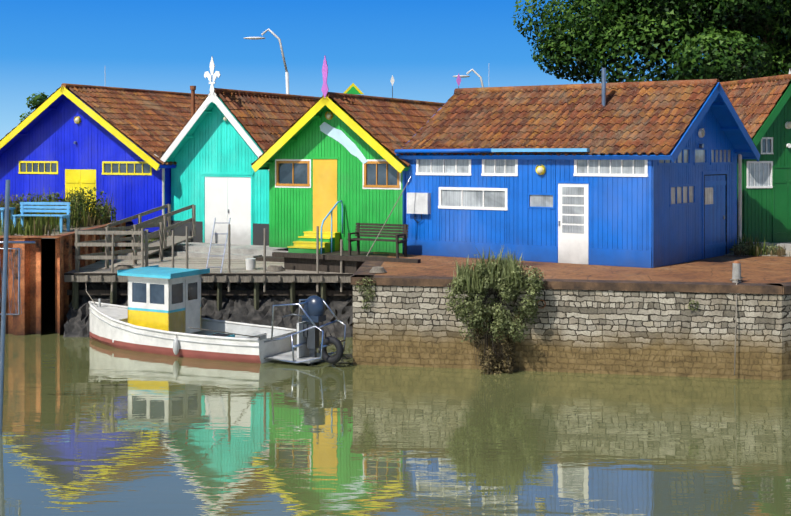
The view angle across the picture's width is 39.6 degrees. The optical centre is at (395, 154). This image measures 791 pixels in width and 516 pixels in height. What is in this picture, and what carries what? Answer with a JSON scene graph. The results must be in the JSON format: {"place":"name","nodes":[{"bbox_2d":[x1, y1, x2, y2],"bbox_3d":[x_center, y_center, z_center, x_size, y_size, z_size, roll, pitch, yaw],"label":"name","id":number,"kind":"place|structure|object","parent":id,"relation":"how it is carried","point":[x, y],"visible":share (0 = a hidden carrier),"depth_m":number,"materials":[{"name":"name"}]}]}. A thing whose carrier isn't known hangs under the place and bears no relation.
{"place":"outdoors","nodes":[
{"label":"outdoors","id":0,"kind":"place"},
{"bbox_2d":[2,220,113,238],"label":"ground","id":1,"kind":"structure","parent":0,"point":[64,229],"depth_m":31.99,"materials":[{"name":"brown soil"}]},
{"bbox_2d":[19,91,47,121],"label":"tree","id":2,"kind":"object","parent":1,"relation":"on","point":[34,102],"visible":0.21,"depth_m":60.99,"materials":[{"name":"green plant"}]},
{"bbox_2d":[0,202,69,232],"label":"blue bench","id":3,"kind":"object","parent":1,"relation":"on","point":[23,210],"visible":0.88,"depth_m":32.09,"materials":[{"name":"paint"}]},
{"bbox_2d":[0,220,131,334],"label":"sheet pile wall","id":4,"kind":"structure","parent":1,"relation":"on","point":[27,321],"depth_m":29.33,"materials":[{"name":"orange metal"}]},
{"bbox_2d":[0,241,34,314],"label":"gangway gate","id":5,"kind":"structure","parent":4,"relation":"attached to","point":[19,260],"depth_m":20.73,"materials":[{"name":"metal"}]},
{"bbox_2d":[0,187,131,259],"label":"bank weeds","id":6,"kind":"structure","parent":1,"relation":"on","point":[80,216],"depth_m":34.14,"materials":[{"name":"green plant"}]},
{"bbox_2d":[0,83,207,231],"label":"blue hut","id":7,"kind":"object","parent":1,"relation":"on","point":[116,141],"visible":0.46,"depth_m":38.28,"materials":[{"name":"paint"}]},
{"bbox_2d":[344,70,790,97],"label":"roof finials","id":8,"kind":"object","parent":1,"relation":"on","point":[353,88],"visible":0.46,"depth_m":54.62,"materials":[{"name":"metal"}]},
{"bbox_2d":[41,232,170,240],"bbox_3d":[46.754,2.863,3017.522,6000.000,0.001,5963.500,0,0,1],"label":"terrain","id":9,"kind":"structure","parent":0,"point":[127,236],"depth_m":36.99,"materials":[{"name":"brown soil"}]},
{"bbox_2d":[158,56,320,245],"bbox_3d":[-3.610,-0.137,39.541,4.853,6.060,9.753,0,0,28],"label":"turquoise hut","id":10,"kind":"object","parent":9,"relation":"on","point":[224,139],"visible":0.54,"depth_m":35.78,"materials":[{"name":"paint"}]},
{"bbox_2d":[244,28,288,93],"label":"street lamp","id":11,"kind":"object","parent":9,"relation":"on","point":[283,57],"visible":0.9,"depth_m":55.68,"materials":[{"name":"white metal"}]},
{"bbox_2d":[251,56,444,253],"bbox_3d":[0.077,0.153,35.624,5.303,6.040,10.468,0,0,28],"label":"green hut","id":12,"kind":"object","parent":9,"relation":"on","point":[332,164],"visible":0.65,"depth_m":32.13,"materials":[{"name":"paint"}]},
{"bbox_2d":[453,69,483,86],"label":"street lamp","id":13,"kind":"object","parent":9,"relation":"on","point":[475,72],"visible":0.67,"depth_m":61.52,"materials":[{"name":"white metal"}]},
{"bbox_2d":[512,0,790,82],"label":"oak tree","id":14,"kind":"object","parent":9,"relation":"on","point":[629,28],"visible":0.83,"depth_m":44.27,"materials":[{"name":"green plant"}]},
{"bbox_2d":[152,242,287,261],"bbox_3d":[-4.954,3.043,34.810,6.200,0.300,2.800,0,0,28],"label":"concrete apron","id":15,"kind":"object","parent":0,"point":[237,251],"visible":0.38,"depth_m":33.97,"materials":[{"name":"grey concrete"}]},
{"bbox_2d":[0,0,781,139],"label":"sky","id":16,"kind":"structure","parent":0,"point":[159,45],"materials":[{"name":"blue"}]},
{"bbox_2d":[0,241,790,515],"bbox_3d":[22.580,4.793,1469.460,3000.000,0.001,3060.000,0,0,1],"label":"water","id":17,"kind":"structure","parent":0,"point":[91,427],"depth_m":18.54,"materials":[{"name":"green liquid"}]},
{"bbox_2d":[0,180,9,435],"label":"mooring pole","id":18,"kind":"object","parent":17,"relation":"in","point":[4,277],"visible":0.86,"depth_m":18.77,"materials":[{"name":"wood"}]},
{"bbox_2d":[63,282,352,337],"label":"riprap bank","id":19,"kind":"structure","parent":17,"relation":"in","point":[239,308],"depth_m":29.50,"materials":[{"name":"stone"}]},
{"bbox_2d":[64,255,353,313],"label":"wood deck","id":20,"kind":"structure","parent":17,"relation":"in","point":[98,271],"depth_m":29.51,"materials":[{"name":"grey wood"}]},
{"bbox_2d":[75,222,162,271],"bbox_3d":[-7.638,2.598,31.172,1.994,1.150,3.250,0,0,1],"label":"wooden fence","id":21,"kind":"object","parent":20,"relation":"on","point":[106,241],"visible":0.98,"depth_m":30.11,"materials":[{"name":"grey wood"}]},
{"bbox_2d":[106,204,195,259],"bbox_3d":[-7.596,2.408,34.281,1.103,1.630,2.769,0,0,32],"label":"ramp handrail","id":22,"kind":"object","parent":20,"relation":"on","point":[165,219],"visible":0.65,"depth_m":34.48,"materials":[{"name":"grey wood"}]},
{"bbox_2d":[114,258,284,270],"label":"harbour deck gear","id":23,"kind":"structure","parent":20,"relation":"on","point":[250,263],"depth_m":30.17,"materials":[{"name":"white plastic"}]},
{"bbox_2d":[206,218,230,272],"bbox_3d":[-4.803,2.456,29.746,0.412,1.468,0.765,0,0,17],"label":"ladder","id":24,"kind":"object","parent":20,"relation":"on","point":[210,247],"visible":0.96,"depth_m":29.69,"materials":[{"name":"metal"}]},
{"bbox_2d":[111,224,342,291],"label":"deck posts","id":25,"kind":"object","parent":20,"relation":"on","point":[264,258],"visible":0.81,"depth_m":29.39,"materials":[{"name":"grey wood"}]},
{"bbox_2d":[272,250,420,272],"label":"wooden platform","id":26,"kind":"structure","parent":20,"relation":"on","point":[352,263],"depth_m":29.69,"materials":[{"name":"brown wood"}]},
{"bbox_2d":[347,223,407,257],"bbox_3d":[-0.501,2.353,30.235,1.650,0.880,0.560,0,0,28],"label":"garden bench","id":27,"kind":"object","parent":26,"relation":"on","point":[358,232],"visible":0.94,"depth_m":30.35,"materials":[{"name":"green wood"}]},
{"bbox_2d":[86,265,346,363],"bbox_3d":[-4.383,4.028,26.676,4.525,2.330,9.716,0,0,-29],"label":"fishing boat","id":28,"kind":"object","parent":17,"relation":"on","point":[160,313],"visible":0.9,"depth_m":26.62,"materials":[{"name":"paint"}]},
{"bbox_2d":[351,252,790,379],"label":"quay wall","id":29,"kind":"structure","parent":17,"relation":"in","point":[602,319],"depth_m":24.14,"materials":[{"name":"stone"}]},
{"bbox_2d":[356,277,375,309],"bbox_3d":[-0.678,3.154,24.916,0.520,0.776,0.204,0,0,1],"label":"plant","id":30,"kind":"object","parent":29,"relation":"on","point":[367,292],"visible":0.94,"depth_m":24.89,"materials":[{"name":"green plant"}]},
{"bbox_2d":[367,176,410,272],"bbox_3d":[-0.451,1.694,28.064,1.116,2.210,4.614,0,0,8],"label":"pole","id":31,"kind":"object","parent":29,"relation":"on","point":[377,269],"visible":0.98,"depth_m":26.06,"materials":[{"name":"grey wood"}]},
{"bbox_2d":[137,232,789,310],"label":"deck weeds","id":32,"kind":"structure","parent":29,"relation":"on","point":[749,247],"depth_m":30.30,"materials":[{"name":"green plant"}]},
{"bbox_2d":[443,246,545,374],"bbox_3d":[2.183,3.535,24.073,2.216,3.171,0.982,0,0,1],"label":"bush","id":33,"kind":"object","parent":29,"relation":"attached to","point":[508,278],"visible":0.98,"depth_m":23.95,"materials":[{"name":"green plant"}]},
{"bbox_2d":[394,68,759,267],"bbox_3d":[5.145,0.228,30.879,8.570,5.130,5.913,0,0,32],"label":"blue hut","id":34,"kind":"object","parent":29,"relation":"on","point":[635,174],"visible":1,"depth_m":29.09,"materials":[{"name":"paint"}]},
{"bbox_2d":[538,279,737,375],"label":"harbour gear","id":35,"kind":"structure","parent":29,"relation":"attached to","point":[735,327],"depth_m":23.36,"materials":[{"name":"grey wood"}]},
{"bbox_2d":[730,261,742,282],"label":"quay bollard","id":36,"kind":"structure","parent":29,"relation":"on","point":[736,270],"depth_m":23.95,"materials":[{"name":"metal"}]},
{"bbox_2d":[745,242,790,249],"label":"kerb stones","id":37,"kind":"object","parent":29,"relation":"on","point":[787,246],"visible":0.21,"depth_m":31.18,"materials":[{"name":"stone"}]},
{"bbox_2d":[727,242,790,255],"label":"path","id":38,"kind":"structure","parent":0,"point":[787,251],"depth_m":30.55,"materials":[{"name":"grey concrete"}]},
{"bbox_2d":[720,74,790,242],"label":"green hut","id":39,"kind":"object","parent":38,"relation":"on","point":[761,106],"visible":0.33,"depth_m":32.52,"materials":[{"name":"paint"}]}
]}

